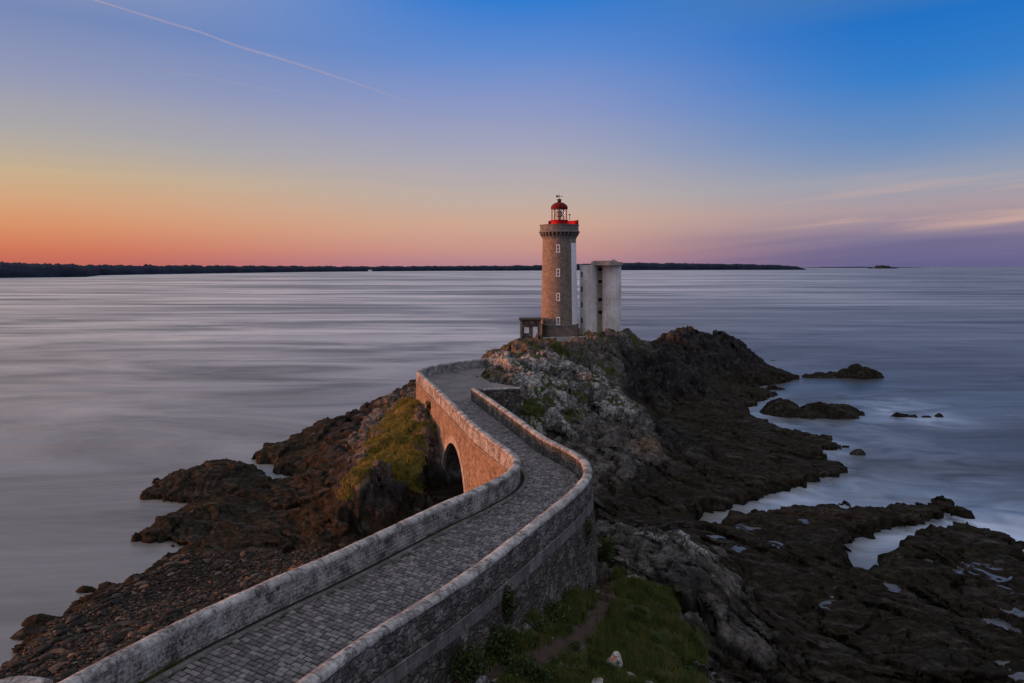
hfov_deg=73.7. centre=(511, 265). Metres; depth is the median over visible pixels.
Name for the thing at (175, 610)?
beach boulder
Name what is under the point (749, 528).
tide pool
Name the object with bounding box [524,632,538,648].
bush
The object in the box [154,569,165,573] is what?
beach boulder
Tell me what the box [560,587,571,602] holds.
bush
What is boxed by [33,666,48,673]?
beach boulder
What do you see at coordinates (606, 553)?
bush
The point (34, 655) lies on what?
beach boulder
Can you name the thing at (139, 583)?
beach boulder
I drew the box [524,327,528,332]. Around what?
window
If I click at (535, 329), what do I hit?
door
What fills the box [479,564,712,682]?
grass
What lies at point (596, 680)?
pale stone
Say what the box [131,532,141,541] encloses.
sea rock
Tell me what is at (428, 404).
wall plant
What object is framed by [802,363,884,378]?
sea rock
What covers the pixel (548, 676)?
bush
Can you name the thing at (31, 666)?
beach boulder
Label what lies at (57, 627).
beach boulder
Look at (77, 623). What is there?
beach boulder
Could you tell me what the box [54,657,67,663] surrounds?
beach boulder
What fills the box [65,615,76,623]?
beach boulder
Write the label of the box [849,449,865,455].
sea rock
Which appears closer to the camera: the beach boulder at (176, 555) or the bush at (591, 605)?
the bush at (591, 605)
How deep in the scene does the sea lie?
158.30 m
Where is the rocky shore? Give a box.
[0,325,1023,682]
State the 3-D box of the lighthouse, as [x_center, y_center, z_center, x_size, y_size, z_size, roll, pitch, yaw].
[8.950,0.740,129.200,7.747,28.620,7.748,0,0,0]
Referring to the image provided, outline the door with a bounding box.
[533,327,537,337]
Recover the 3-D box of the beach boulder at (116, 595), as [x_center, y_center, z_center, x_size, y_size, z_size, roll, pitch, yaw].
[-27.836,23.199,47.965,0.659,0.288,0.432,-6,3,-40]
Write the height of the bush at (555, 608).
1.098 m
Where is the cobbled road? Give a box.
[155,399,578,682]
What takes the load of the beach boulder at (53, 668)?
on the shingle
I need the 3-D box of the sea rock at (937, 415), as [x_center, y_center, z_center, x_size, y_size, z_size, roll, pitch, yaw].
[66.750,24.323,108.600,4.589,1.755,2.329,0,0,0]
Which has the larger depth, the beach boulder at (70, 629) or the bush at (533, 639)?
the beach boulder at (70, 629)
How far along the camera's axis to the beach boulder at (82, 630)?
43.09 m
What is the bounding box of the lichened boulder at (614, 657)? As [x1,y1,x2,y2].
[606,651,622,667]
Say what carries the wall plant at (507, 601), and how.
attached to the stone bridge
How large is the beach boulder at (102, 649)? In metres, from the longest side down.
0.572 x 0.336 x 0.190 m
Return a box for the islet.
[868,265,897,268]
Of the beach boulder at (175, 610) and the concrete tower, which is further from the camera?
the concrete tower
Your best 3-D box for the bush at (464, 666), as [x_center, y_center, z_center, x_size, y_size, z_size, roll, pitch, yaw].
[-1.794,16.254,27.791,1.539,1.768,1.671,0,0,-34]
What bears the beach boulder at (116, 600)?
on the shingle
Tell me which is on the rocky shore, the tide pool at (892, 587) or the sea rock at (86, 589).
the tide pool at (892, 587)
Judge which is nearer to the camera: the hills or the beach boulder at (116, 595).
the beach boulder at (116, 595)
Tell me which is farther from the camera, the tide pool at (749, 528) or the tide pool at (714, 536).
the tide pool at (749, 528)
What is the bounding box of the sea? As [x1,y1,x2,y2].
[0,267,1023,666]
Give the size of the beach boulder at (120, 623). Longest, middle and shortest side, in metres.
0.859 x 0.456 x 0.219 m
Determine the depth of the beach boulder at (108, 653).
39.57 m
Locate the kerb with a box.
[146,467,527,682]
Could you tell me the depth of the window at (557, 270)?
125.95 m
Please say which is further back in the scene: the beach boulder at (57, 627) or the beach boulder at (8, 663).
the beach boulder at (57, 627)
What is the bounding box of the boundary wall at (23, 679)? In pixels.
[0,676,52,682]
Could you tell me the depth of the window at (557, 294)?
125.86 m
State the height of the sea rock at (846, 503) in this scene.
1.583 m
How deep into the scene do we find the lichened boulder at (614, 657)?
32.45 m
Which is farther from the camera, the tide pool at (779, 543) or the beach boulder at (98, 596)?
the tide pool at (779, 543)
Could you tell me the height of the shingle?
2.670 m
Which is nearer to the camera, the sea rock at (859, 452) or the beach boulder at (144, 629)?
the beach boulder at (144, 629)
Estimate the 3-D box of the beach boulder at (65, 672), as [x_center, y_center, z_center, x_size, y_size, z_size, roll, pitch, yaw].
[-24.703,22.784,38.238,1.180,0.285,0.482,7,10,-44]
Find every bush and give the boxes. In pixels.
[450,642,491,682]
[483,622,515,663]
[503,652,542,682]
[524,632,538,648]
[527,617,551,633]
[535,668,555,682]
[544,602,571,622]
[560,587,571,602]
[568,639,580,649]
[584,600,596,609]
[597,534,616,563]
[633,604,646,614]
[683,664,699,672]
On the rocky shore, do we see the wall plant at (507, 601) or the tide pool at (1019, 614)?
the tide pool at (1019, 614)
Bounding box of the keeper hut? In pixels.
[519,317,541,339]
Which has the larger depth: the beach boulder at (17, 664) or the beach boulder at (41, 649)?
the beach boulder at (41, 649)
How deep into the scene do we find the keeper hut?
124.20 m
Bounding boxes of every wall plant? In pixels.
[425,400,430,411]
[501,584,517,623]
[585,513,591,544]
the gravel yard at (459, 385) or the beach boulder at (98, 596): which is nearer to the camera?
the beach boulder at (98, 596)
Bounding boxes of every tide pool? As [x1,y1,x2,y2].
[706,535,724,538]
[730,546,745,552]
[736,523,760,530]
[769,541,783,548]
[798,519,808,523]
[819,600,835,610]
[884,582,901,592]
[952,562,1011,581]
[982,618,1021,632]
[995,660,1023,682]
[999,607,1023,616]
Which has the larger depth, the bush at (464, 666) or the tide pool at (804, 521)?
the tide pool at (804, 521)
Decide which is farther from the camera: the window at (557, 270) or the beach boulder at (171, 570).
the window at (557, 270)
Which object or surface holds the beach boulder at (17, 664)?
on the shingle
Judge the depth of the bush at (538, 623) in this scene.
32.61 m
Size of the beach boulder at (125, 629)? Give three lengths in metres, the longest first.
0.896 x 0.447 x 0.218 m
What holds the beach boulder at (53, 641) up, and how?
on the shingle
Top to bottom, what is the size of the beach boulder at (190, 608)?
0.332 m
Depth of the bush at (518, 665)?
29.23 m
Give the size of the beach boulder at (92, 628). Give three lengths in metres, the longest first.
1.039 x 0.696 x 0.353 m
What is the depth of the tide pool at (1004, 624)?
44.45 m
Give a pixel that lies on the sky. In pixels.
(338, 133)
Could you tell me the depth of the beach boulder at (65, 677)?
37.41 m
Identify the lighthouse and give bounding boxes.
[539,195,579,336]
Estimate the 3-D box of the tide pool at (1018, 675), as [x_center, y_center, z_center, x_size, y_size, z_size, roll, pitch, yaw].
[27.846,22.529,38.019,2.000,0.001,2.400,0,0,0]
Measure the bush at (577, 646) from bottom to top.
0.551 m
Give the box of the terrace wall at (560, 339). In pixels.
[543,336,585,341]
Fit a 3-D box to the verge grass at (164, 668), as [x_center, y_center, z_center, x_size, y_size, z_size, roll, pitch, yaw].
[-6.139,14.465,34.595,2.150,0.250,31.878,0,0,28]
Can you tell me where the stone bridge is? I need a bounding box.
[58,358,597,682]
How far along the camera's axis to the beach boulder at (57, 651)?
40.90 m
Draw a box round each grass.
[137,468,524,682]
[335,396,430,500]
[382,329,651,545]
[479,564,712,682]
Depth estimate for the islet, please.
6478.81 m
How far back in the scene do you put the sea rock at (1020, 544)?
58.23 m
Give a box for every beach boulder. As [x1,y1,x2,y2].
[1,661,13,666]
[9,661,27,668]
[22,663,37,670]
[30,653,40,659]
[32,643,51,653]
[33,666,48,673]
[34,638,49,644]
[39,653,52,661]
[47,619,58,624]
[48,648,64,653]
[48,662,65,673]
[49,638,59,644]
[51,624,67,630]
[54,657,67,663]
[55,630,64,635]
[59,668,78,676]
[60,638,78,646]
[60,673,74,679]
[64,627,75,631]
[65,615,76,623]
[68,619,88,627]
[76,651,85,656]
[77,627,85,633]
[78,660,86,664]
[85,625,102,631]
[92,593,103,598]
[98,647,108,651]
[99,623,119,632]
[102,650,114,656]
[109,598,122,603]
[111,593,120,598]
[111,637,125,643]
[117,621,126,625]
[121,628,134,631]
[128,631,134,637]
[134,581,148,585]
[137,625,152,632]
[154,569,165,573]
[159,616,168,622]
[164,561,176,566]
[164,568,176,573]
[168,608,182,613]
[169,554,180,559]
[177,555,190,560]
[182,606,194,612]
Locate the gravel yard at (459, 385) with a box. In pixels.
[427,367,514,400]
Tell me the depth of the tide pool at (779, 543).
55.49 m
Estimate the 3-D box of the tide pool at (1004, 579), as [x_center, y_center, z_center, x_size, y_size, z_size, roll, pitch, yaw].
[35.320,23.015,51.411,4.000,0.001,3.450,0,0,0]
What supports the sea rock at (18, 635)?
in the sea
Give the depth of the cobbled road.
30.32 m
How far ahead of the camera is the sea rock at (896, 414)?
108.48 m
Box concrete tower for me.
[580,260,622,334]
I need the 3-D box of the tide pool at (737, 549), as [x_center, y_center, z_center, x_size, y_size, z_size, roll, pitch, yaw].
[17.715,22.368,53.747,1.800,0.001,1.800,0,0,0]
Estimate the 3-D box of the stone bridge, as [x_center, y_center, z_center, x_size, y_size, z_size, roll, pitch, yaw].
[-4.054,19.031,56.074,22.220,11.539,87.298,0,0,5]
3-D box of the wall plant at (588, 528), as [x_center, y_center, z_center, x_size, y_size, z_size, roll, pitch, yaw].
[4.508,15.979,41.434,0.807,1.932,0.704,0,0,0]
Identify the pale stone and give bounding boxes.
[591,678,603,682]
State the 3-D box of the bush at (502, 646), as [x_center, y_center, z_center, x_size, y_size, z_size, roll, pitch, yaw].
[-0.600,16.737,30.123,1.593,2.315,1.323,0,0,0]
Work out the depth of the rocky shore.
60.09 m
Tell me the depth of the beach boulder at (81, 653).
39.89 m
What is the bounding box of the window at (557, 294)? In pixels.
[556,293,559,300]
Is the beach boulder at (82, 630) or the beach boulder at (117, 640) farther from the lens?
the beach boulder at (82, 630)
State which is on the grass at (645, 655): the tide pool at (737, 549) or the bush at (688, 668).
the bush at (688, 668)
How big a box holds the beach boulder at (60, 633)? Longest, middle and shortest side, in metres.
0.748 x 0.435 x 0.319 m
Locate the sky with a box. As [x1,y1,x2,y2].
[0,0,1023,266]
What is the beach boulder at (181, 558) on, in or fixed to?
on the shingle
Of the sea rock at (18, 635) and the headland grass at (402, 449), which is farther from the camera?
the headland grass at (402, 449)
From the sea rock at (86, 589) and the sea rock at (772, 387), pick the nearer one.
the sea rock at (86, 589)
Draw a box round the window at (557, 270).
[556,269,559,276]
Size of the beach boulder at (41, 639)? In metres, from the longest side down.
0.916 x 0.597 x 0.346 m
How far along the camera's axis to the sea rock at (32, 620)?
45.72 m
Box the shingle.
[0,546,331,682]
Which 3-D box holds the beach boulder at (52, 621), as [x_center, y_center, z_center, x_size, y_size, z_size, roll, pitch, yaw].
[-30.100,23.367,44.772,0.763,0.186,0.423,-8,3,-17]
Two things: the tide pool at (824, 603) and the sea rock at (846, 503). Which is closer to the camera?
the tide pool at (824, 603)
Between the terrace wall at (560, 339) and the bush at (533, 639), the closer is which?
the bush at (533, 639)
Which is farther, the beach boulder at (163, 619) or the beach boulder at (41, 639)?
the beach boulder at (163, 619)
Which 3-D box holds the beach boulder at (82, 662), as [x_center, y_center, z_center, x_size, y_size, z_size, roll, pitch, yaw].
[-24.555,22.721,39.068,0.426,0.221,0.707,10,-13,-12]
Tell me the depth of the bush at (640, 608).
38.00 m
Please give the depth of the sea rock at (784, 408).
108.71 m
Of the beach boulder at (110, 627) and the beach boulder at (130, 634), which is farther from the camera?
the beach boulder at (110, 627)
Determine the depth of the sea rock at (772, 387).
132.52 m
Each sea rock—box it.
[10,626,34,640]
[21,613,53,626]
[75,585,95,592]
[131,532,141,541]
[759,398,864,419]
[766,385,785,389]
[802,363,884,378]
[818,500,850,506]
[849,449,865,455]
[891,412,917,417]
[921,413,943,417]
[1016,541,1023,549]
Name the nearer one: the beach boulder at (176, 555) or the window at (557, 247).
the beach boulder at (176, 555)
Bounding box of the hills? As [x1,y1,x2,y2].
[0,261,805,277]
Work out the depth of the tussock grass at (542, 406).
90.15 m
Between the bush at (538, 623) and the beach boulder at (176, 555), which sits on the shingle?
the beach boulder at (176, 555)
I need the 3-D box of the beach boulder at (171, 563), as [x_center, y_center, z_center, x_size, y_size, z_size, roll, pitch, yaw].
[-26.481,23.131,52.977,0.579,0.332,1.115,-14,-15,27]
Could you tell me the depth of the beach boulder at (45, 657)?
40.07 m
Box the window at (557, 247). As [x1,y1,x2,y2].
[556,244,559,252]
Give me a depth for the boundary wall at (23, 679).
21.95 m

